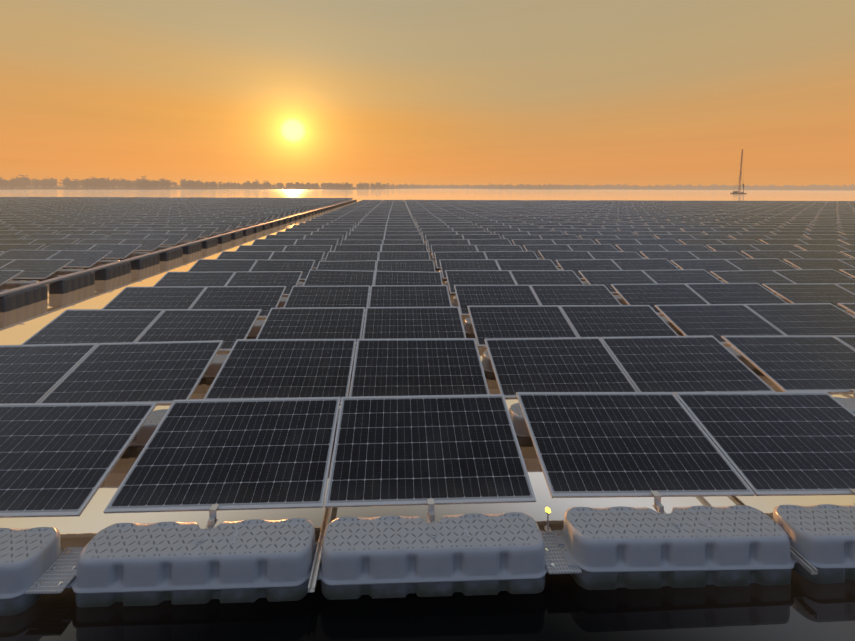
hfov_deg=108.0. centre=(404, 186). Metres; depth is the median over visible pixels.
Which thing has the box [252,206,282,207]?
solar panel pair
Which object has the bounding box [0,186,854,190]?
shore land
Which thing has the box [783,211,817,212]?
solar panel pair
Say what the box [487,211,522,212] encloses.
solar panel pair
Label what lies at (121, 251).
solar panel pair
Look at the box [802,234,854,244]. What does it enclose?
solar panel pair
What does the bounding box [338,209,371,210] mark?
solar panel pair
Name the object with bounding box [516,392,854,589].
solar panel pair
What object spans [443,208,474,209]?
solar panel pair
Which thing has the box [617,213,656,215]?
solar panel pair
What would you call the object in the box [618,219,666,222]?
solar panel pair
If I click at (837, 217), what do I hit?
solar panel pair
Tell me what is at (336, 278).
solar panel pair
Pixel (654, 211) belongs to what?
solar panel pair
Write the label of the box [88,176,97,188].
shore tree
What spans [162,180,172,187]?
shore tree
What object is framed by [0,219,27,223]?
solar panel pair
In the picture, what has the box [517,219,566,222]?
solar panel pair
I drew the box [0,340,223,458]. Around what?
solar panel pair
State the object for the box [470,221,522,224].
solar panel pair
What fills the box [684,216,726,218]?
solar panel pair
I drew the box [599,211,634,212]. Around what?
solar panel pair
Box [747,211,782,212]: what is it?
solar panel pair
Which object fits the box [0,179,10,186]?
shore tree
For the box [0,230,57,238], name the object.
solar panel pair
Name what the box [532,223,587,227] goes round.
solar panel pair
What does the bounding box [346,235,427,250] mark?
solar panel pair
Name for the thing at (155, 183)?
shore tree
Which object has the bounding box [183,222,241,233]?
solar panel pair
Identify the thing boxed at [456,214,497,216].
solar panel pair
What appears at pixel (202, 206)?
solar panel pair
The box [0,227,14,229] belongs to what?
solar panel pair
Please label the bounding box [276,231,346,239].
solar panel pair
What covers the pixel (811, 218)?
solar panel pair
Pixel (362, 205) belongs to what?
solar panel pair
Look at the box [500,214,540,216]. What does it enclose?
solar panel pair
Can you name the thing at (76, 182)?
shore tree
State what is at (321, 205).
solar panel pair
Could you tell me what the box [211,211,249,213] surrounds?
solar panel pair
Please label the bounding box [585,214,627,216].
solar panel pair
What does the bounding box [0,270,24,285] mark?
solar panel pair
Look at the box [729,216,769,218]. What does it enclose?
solar panel pair
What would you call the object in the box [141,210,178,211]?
solar panel pair
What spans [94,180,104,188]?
shore tree
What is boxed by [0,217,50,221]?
solar panel pair
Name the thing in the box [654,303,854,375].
solar panel pair
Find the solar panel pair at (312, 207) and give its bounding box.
[284,206,314,210]
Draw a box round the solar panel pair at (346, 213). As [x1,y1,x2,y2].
[326,213,366,214]
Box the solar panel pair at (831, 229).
[806,228,854,234]
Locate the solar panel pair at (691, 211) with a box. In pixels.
[674,211,708,212]
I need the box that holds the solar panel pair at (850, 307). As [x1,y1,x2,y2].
[838,303,854,313]
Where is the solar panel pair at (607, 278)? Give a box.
[578,269,722,304]
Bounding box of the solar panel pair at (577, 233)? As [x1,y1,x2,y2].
[564,231,634,238]
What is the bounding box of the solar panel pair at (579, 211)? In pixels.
[562,211,597,212]
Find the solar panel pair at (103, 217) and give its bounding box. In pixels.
[69,216,118,219]
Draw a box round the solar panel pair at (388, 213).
[369,213,408,213]
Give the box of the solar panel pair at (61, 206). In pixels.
[45,206,78,206]
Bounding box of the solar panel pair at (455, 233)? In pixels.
[422,231,490,249]
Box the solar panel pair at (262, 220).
[220,216,267,225]
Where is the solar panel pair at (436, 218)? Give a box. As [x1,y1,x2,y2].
[414,217,460,224]
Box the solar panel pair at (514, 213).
[495,213,534,214]
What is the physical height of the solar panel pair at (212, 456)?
1.016 m
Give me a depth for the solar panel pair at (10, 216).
30.02 m
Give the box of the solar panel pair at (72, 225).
[40,224,103,230]
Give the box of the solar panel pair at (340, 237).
[265,235,343,244]
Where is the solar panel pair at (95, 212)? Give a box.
[74,212,115,214]
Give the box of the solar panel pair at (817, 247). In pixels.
[794,244,854,257]
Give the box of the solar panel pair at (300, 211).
[270,208,303,213]
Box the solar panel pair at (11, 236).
[0,234,28,238]
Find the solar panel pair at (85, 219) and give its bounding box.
[50,218,102,221]
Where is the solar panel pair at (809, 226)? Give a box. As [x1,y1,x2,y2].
[780,225,840,230]
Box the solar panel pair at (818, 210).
[802,210,835,211]
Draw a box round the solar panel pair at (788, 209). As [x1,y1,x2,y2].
[774,209,803,209]
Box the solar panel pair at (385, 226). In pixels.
[356,225,415,227]
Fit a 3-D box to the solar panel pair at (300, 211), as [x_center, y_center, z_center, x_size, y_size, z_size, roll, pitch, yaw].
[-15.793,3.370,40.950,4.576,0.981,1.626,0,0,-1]
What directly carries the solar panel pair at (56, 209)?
on the lake water
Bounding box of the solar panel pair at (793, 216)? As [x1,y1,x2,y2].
[772,216,814,218]
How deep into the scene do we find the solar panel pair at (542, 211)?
38.83 m
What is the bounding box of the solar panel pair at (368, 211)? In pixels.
[339,210,369,213]
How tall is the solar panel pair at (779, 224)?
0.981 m
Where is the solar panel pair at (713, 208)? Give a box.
[699,208,728,208]
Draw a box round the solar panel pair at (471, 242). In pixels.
[427,239,510,260]
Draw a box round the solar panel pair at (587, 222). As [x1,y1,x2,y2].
[578,221,629,224]
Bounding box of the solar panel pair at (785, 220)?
[765,219,813,222]
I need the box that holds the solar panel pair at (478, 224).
[475,223,530,227]
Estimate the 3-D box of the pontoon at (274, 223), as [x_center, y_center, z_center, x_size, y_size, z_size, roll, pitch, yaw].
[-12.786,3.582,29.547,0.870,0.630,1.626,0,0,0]
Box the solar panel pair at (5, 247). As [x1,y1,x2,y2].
[0,244,45,251]
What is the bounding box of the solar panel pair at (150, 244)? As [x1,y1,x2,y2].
[76,239,167,259]
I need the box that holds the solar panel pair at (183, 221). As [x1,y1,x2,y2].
[141,220,195,224]
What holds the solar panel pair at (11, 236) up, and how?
on the lake water
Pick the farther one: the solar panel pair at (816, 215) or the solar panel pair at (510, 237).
the solar panel pair at (816, 215)
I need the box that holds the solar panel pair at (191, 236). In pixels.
[130,230,204,246]
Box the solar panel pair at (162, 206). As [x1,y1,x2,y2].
[146,206,178,207]
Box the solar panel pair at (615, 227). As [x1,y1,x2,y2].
[602,225,661,230]
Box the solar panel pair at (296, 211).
[264,209,299,215]
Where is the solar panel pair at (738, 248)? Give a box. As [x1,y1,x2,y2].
[707,244,803,267]
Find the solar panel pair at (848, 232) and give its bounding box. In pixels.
[837,231,854,234]
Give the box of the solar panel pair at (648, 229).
[617,228,681,234]
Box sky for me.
[0,0,854,186]
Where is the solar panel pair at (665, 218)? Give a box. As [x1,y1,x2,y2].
[653,217,699,220]
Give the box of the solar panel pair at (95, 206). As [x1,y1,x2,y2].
[79,206,110,207]
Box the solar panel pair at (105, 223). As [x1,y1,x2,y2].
[64,222,123,226]
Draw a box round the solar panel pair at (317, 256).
[217,251,324,281]
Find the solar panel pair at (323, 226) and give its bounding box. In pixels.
[292,225,353,230]
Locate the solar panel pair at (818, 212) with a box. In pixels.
[799,212,837,213]
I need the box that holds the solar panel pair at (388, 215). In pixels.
[366,215,410,216]
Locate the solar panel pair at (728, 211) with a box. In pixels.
[711,211,745,212]
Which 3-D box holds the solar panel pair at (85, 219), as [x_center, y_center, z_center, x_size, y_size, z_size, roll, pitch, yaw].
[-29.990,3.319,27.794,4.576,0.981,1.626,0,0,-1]
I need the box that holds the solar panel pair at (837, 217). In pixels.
[815,216,854,218]
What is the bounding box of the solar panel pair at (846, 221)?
[837,221,854,222]
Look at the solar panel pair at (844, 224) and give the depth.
26.22 m
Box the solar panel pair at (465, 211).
[448,211,484,212]
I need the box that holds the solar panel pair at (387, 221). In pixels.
[361,220,413,221]
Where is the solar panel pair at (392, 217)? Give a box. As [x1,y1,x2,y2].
[365,217,411,218]
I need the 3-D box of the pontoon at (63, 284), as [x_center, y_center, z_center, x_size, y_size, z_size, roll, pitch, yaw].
[-12.643,3.583,11.661,0.870,0.630,1.626,0,0,0]
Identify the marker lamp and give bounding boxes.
[544,507,550,533]
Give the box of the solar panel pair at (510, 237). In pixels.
[502,235,578,244]
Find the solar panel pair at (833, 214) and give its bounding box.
[817,213,854,214]
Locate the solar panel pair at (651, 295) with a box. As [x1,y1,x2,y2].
[611,283,786,335]
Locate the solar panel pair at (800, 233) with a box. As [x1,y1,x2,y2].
[770,231,843,238]
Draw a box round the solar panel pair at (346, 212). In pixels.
[329,211,367,213]
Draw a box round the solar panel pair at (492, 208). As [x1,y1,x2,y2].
[477,208,508,209]
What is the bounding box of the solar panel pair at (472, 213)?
[453,213,492,214]
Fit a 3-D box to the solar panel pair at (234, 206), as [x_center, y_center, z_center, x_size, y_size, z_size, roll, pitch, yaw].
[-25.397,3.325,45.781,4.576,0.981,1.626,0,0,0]
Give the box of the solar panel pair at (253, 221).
[209,218,259,227]
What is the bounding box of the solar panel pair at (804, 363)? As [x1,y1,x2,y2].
[721,335,854,413]
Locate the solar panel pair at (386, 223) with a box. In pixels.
[358,222,414,224]
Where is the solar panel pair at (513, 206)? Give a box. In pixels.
[499,206,527,207]
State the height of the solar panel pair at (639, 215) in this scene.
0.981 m
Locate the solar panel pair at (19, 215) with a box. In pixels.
[0,214,39,217]
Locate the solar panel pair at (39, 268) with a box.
[0,259,73,291]
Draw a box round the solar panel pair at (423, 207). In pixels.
[408,207,439,210]
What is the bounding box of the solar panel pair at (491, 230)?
[487,228,550,233]
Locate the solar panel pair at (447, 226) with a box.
[418,225,477,238]
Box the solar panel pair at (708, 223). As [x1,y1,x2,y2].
[700,222,754,227]
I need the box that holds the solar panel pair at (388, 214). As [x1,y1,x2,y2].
[367,214,409,214]
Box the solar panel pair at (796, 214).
[778,213,818,215]
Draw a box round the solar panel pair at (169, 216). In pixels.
[135,214,180,217]
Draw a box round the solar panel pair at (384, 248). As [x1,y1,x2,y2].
[334,244,427,257]
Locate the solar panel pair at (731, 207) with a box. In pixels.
[717,207,746,207]
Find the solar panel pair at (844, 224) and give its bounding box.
[810,223,854,225]
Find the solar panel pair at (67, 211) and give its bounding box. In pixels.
[47,211,86,212]
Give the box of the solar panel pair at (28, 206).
[12,206,44,207]
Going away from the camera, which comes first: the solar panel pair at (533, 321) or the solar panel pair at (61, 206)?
the solar panel pair at (533, 321)
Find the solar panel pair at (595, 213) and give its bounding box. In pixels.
[576,213,615,215]
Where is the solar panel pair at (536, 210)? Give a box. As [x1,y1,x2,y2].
[519,210,553,211]
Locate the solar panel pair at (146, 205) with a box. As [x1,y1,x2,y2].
[132,205,161,205]
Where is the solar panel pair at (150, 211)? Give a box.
[130,211,169,213]
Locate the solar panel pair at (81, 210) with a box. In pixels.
[62,210,99,211]
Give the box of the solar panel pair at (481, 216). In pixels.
[459,215,502,218]
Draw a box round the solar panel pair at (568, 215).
[548,214,584,216]
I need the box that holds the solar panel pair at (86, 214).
[58,213,101,215]
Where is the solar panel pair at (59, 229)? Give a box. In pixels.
[13,227,83,233]
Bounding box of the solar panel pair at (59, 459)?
[0,402,157,615]
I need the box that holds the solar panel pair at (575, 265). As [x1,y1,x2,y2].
[556,258,679,284]
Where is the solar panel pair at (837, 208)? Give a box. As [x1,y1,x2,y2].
[822,208,851,209]
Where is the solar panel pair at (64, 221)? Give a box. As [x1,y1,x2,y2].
[28,220,84,223]
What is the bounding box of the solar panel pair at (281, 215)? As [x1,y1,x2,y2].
[244,212,285,219]
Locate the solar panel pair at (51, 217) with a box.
[19,216,69,219]
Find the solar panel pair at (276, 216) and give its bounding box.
[237,213,280,221]
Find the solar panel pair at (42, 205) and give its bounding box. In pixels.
[27,205,57,205]
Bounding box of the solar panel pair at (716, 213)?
[698,213,735,215]
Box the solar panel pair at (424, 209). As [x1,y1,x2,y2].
[409,209,442,212]
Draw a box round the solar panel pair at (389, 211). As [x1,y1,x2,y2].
[371,211,407,211]
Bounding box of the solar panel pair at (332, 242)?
[252,239,338,259]
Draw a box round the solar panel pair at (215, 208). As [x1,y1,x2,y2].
[198,208,232,209]
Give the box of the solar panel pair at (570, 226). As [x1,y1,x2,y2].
[541,225,601,230]
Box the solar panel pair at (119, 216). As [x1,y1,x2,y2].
[88,215,133,217]
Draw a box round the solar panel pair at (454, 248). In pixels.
[431,245,522,270]
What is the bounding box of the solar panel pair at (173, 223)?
[125,222,182,227]
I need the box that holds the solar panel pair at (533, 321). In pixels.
[467,305,678,379]
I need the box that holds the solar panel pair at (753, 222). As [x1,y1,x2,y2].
[734,221,786,224]
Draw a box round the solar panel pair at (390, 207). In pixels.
[375,207,406,207]
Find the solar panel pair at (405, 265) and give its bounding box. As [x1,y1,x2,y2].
[316,260,435,295]
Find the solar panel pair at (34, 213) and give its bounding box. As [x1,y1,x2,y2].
[13,213,55,214]
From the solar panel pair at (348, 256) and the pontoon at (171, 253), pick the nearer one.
the solar panel pair at (348, 256)
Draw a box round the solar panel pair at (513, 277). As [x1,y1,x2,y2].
[445,270,583,306]
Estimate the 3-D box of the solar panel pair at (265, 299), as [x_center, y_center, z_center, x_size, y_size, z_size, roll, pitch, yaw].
[-5.645,3.417,8.364,4.864,1.016,1.626,0,1,-2]
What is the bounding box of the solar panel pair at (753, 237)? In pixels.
[729,235,806,243]
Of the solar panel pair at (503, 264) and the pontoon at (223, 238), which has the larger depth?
the pontoon at (223, 238)
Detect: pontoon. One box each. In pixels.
[0,281,52,311]
[44,268,97,293]
[94,259,133,279]
[128,252,160,269]
[155,245,183,260]
[180,240,202,253]
[199,236,217,248]
[214,233,231,243]
[228,230,242,239]
[239,227,253,235]
[249,224,262,232]
[262,222,270,229]
[269,220,277,227]
[273,219,283,225]
[280,217,289,223]
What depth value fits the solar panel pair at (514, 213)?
35.46 m
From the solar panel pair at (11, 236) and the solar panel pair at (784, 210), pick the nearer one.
the solar panel pair at (11, 236)
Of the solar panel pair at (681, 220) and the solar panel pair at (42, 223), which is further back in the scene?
the solar panel pair at (681, 220)
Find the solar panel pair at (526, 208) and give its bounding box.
[511,208,542,209]
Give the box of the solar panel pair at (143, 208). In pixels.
[126,208,160,209]
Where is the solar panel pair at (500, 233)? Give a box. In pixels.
[494,231,563,238]
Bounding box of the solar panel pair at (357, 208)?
[340,208,372,210]
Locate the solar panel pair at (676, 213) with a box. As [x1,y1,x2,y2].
[658,213,695,215]
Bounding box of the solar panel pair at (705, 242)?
[678,239,761,250]
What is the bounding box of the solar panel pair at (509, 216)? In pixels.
[505,215,548,218]
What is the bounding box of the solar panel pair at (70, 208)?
[52,208,88,209]
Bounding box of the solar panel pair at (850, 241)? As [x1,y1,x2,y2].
[837,239,854,244]
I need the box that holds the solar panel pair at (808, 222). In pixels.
[786,221,838,224]
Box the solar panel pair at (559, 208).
[544,208,574,209]
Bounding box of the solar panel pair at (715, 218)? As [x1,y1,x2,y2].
[699,217,745,220]
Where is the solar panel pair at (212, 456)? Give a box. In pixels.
[66,394,581,607]
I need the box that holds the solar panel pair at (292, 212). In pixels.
[258,210,295,216]
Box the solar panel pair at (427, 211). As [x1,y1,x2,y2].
[410,211,446,214]
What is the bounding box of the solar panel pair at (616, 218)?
[606,217,651,220]
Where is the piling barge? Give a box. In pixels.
[730,149,746,193]
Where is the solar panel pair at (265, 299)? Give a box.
[102,286,285,338]
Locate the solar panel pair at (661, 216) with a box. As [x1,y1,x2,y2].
[640,215,683,218]
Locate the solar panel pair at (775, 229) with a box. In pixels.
[743,228,808,234]
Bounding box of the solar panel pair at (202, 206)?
[187,206,217,206]
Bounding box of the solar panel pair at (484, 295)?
[454,285,621,338]
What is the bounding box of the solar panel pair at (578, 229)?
[552,228,615,234]
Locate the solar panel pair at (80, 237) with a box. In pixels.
[23,234,107,243]
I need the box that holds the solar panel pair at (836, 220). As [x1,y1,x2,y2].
[813,219,854,221]
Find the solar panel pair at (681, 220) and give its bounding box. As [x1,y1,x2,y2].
[667,219,716,222]
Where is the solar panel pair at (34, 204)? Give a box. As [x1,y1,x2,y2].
[20,204,49,204]
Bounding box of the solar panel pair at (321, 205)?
[296,204,322,208]
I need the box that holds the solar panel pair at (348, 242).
[340,240,430,257]
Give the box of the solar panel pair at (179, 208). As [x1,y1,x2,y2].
[162,208,196,208]
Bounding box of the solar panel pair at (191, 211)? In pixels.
[171,211,209,212]
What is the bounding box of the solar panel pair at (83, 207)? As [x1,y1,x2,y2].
[66,207,100,207]
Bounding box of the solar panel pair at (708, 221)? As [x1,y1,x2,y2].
[683,221,734,224]
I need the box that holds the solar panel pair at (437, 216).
[413,215,456,223]
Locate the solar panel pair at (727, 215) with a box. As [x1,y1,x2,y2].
[712,214,754,216]
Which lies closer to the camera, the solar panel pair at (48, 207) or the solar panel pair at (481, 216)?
the solar panel pair at (481, 216)
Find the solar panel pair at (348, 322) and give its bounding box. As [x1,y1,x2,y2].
[256,307,485,381]
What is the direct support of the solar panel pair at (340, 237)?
on the lake water
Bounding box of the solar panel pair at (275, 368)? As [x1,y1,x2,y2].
[204,338,489,450]
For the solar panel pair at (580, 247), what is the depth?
15.70 m
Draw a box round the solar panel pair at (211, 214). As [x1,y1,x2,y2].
[192,213,234,215]
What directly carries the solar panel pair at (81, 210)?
on the lake water
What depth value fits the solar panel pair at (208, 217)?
30.04 m
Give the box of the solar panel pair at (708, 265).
[671,258,795,293]
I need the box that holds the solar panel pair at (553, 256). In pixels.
[538,250,643,280]
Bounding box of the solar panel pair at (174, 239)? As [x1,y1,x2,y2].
[105,234,187,252]
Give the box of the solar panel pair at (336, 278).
[303,270,442,305]
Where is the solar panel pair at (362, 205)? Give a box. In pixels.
[348,205,376,206]
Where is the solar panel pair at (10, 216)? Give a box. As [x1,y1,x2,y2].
[0,216,20,217]
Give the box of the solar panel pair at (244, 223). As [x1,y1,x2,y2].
[197,220,250,230]
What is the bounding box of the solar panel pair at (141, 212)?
[118,212,158,214]
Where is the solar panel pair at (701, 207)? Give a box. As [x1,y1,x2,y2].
[687,207,716,207]
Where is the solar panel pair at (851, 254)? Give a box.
[840,251,854,258]
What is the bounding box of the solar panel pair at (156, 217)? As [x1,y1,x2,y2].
[120,216,168,219]
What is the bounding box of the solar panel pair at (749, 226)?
[720,225,779,230]
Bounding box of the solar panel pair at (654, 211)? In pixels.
[637,211,671,212]
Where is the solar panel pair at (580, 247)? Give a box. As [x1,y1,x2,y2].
[523,244,618,267]
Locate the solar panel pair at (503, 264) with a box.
[439,259,557,294]
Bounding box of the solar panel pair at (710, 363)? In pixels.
[484,335,775,446]
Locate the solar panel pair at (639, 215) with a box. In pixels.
[627,214,669,216]
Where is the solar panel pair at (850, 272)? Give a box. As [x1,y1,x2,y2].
[839,269,854,277]
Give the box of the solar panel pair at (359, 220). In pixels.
[311,218,360,223]
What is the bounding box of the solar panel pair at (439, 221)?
[416,221,467,230]
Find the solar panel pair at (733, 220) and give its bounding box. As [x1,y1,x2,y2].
[716,219,765,222]
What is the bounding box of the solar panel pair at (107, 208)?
[89,208,124,209]
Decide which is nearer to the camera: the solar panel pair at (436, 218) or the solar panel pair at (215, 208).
the solar panel pair at (436, 218)
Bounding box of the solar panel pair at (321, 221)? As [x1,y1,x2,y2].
[305,220,358,230]
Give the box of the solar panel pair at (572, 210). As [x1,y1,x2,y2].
[555,210,589,211]
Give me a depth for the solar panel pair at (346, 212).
36.56 m
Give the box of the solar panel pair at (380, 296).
[283,285,466,335]
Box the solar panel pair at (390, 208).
[374,208,406,208]
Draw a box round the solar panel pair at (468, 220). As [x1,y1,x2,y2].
[466,219,515,221]
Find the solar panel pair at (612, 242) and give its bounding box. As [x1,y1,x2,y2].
[595,239,681,258]
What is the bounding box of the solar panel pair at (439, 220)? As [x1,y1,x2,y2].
[415,219,464,227]
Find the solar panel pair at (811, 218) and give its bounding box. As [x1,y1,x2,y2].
[791,217,836,220]
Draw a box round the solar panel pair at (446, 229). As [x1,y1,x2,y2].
[420,228,484,243]
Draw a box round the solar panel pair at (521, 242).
[512,239,595,250]
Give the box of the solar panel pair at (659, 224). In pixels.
[645,223,699,227]
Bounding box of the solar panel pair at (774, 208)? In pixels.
[760,208,789,209]
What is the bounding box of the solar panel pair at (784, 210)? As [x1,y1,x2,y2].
[768,210,801,210]
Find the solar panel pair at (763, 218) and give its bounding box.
[746,217,791,220]
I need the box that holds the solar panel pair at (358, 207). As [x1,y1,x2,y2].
[342,207,373,209]
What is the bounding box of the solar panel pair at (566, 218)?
[558,217,604,220]
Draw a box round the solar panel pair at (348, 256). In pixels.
[325,251,429,264]
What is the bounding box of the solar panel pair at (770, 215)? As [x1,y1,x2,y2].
[754,214,795,216]
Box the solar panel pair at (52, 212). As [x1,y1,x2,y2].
[31,212,72,213]
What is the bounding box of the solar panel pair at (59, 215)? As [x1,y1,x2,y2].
[39,214,85,217]
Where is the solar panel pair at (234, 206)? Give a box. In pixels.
[219,206,250,206]
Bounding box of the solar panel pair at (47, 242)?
[0,239,78,249]
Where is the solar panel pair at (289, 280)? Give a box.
[153,271,302,307]
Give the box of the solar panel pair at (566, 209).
[550,209,582,210]
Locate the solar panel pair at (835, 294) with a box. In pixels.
[762,283,854,316]
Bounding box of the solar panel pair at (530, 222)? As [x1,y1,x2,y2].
[524,221,575,224]
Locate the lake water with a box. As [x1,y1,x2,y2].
[0,189,854,640]
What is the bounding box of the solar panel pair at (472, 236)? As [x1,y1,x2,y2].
[425,234,500,254]
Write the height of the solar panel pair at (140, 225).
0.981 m
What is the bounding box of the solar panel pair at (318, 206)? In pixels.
[293,205,319,209]
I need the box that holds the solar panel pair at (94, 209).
[76,209,112,210]
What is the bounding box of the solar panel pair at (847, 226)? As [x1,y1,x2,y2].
[839,226,854,227]
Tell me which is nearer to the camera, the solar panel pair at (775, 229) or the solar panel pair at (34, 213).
the solar panel pair at (775, 229)
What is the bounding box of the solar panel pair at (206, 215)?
[182,215,227,217]
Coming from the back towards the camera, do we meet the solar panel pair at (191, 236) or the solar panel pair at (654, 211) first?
the solar panel pair at (654, 211)
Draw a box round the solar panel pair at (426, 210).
[410,210,444,210]
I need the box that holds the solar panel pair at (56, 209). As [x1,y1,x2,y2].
[38,209,74,210]
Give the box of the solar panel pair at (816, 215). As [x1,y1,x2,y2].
[797,215,836,215]
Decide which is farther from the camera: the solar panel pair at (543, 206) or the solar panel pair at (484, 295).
the solar panel pair at (543, 206)
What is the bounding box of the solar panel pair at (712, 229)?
[680,228,745,234]
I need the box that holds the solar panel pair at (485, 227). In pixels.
[480,225,540,230]
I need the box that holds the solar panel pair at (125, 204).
[111,204,139,205]
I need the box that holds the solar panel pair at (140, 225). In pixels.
[104,224,167,229]
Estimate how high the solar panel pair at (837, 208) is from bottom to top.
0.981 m
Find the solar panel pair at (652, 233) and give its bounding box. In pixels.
[634,231,704,238]
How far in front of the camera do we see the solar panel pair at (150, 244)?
16.92 m
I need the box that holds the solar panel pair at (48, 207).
[32,207,65,207]
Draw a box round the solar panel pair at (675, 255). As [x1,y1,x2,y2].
[640,251,747,279]
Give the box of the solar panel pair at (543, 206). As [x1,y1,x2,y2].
[529,206,557,207]
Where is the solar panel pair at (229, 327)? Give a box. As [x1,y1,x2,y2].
[21,309,261,384]
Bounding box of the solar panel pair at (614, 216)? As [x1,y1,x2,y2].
[595,215,638,218]
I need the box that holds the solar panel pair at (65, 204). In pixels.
[51,204,79,205]
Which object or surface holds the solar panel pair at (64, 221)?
on the lake water
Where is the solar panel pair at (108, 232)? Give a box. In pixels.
[56,230,130,238]
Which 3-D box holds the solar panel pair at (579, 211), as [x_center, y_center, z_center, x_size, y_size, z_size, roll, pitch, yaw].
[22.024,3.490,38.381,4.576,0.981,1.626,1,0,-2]
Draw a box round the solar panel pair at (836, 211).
[819,211,853,212]
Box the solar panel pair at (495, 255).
[434,251,537,280]
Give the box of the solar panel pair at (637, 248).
[615,244,711,268]
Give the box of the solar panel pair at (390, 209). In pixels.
[374,209,407,209]
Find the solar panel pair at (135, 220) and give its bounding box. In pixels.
[84,219,140,223]
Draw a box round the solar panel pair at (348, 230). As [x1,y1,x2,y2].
[285,228,350,239]
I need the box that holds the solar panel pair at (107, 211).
[88,211,126,212]
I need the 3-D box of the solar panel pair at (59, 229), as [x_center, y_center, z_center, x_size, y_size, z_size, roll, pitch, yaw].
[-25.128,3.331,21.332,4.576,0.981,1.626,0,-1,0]
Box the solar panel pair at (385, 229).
[353,228,417,230]
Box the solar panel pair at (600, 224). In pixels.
[589,223,644,227]
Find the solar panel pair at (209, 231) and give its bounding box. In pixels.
[152,227,218,241]
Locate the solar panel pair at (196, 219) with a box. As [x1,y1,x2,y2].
[156,218,207,221]
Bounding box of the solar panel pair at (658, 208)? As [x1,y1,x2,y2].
[643,208,674,209]
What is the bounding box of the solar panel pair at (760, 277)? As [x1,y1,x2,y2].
[710,269,854,302]
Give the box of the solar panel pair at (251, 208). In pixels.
[234,208,268,209]
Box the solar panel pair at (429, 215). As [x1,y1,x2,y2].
[412,214,453,218]
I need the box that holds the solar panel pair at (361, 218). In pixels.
[315,217,362,219]
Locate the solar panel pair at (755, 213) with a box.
[738,213,773,215]
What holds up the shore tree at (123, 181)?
on the shore land
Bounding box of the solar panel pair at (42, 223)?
[4,222,63,226]
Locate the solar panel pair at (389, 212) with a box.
[370,212,408,212]
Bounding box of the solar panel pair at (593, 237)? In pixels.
[579,235,655,243]
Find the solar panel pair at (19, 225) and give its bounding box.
[0,224,41,229]
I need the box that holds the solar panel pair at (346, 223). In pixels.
[299,222,355,228]
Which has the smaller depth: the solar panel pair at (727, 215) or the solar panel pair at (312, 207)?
the solar panel pair at (727, 215)
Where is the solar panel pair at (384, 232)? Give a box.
[349,231,419,234]
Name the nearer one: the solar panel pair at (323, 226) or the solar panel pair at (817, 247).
the solar panel pair at (817, 247)
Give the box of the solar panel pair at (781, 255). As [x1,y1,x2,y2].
[741,251,854,278]
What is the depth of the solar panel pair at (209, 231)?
21.90 m
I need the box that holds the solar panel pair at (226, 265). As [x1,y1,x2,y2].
[188,259,314,285]
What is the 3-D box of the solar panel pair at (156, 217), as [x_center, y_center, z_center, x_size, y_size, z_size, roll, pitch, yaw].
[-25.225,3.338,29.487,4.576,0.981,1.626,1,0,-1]
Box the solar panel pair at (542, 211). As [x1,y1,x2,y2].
[524,211,560,212]
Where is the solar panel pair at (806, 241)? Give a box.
[759,239,853,258]
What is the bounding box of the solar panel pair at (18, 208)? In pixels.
[2,208,36,209]
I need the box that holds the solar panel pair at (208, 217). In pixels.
[170,216,218,219]
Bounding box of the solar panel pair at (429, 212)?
[411,212,448,212]
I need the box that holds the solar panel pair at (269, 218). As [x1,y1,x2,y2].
[229,215,273,223]
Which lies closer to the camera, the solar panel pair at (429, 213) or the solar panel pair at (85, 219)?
the solar panel pair at (85, 219)
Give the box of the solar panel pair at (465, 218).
[462,217,509,220]
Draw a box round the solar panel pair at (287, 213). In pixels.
[252,211,290,217]
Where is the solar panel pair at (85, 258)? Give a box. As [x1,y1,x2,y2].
[0,250,112,280]
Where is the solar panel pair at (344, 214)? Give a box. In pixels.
[323,214,365,217]
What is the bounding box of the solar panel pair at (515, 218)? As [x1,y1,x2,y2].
[511,217,557,220]
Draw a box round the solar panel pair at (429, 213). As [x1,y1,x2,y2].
[411,213,450,216]
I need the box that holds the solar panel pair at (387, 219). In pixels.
[363,218,412,220]
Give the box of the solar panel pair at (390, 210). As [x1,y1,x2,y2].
[373,210,407,210]
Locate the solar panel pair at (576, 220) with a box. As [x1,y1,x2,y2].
[568,219,616,222]
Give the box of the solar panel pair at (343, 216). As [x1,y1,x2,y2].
[319,215,363,219]
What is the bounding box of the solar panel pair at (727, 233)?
[702,231,774,238]
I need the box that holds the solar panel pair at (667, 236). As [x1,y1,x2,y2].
[654,234,730,244]
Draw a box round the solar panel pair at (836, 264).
[783,259,854,279]
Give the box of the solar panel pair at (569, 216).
[550,215,593,218]
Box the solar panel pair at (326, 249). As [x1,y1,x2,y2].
[236,245,331,269]
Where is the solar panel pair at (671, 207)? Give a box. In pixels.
[657,207,686,207]
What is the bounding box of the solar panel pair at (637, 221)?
[630,220,682,224]
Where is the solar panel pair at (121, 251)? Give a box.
[42,244,141,269]
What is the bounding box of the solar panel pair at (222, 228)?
[167,225,230,237]
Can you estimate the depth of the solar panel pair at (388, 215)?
31.88 m
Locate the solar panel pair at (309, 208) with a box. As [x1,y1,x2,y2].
[279,207,310,211]
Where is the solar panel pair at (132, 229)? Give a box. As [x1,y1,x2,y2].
[80,227,151,233]
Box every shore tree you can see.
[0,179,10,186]
[2,177,20,187]
[18,177,31,187]
[31,178,39,186]
[37,179,51,187]
[45,176,60,187]
[46,182,56,187]
[57,177,70,187]
[61,180,70,186]
[71,179,83,187]
[80,179,96,188]
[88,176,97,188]
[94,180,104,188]
[95,178,110,187]
[109,180,119,187]
[118,177,128,187]
[125,181,133,187]
[139,180,149,188]
[151,181,158,188]
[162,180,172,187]
[188,181,196,188]
[261,180,268,187]
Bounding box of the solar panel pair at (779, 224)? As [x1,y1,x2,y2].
[755,223,809,227]
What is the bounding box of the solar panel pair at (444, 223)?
[417,222,472,229]
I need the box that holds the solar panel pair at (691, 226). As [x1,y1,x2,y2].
[661,225,722,230]
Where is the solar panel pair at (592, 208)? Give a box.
[577,208,608,209]

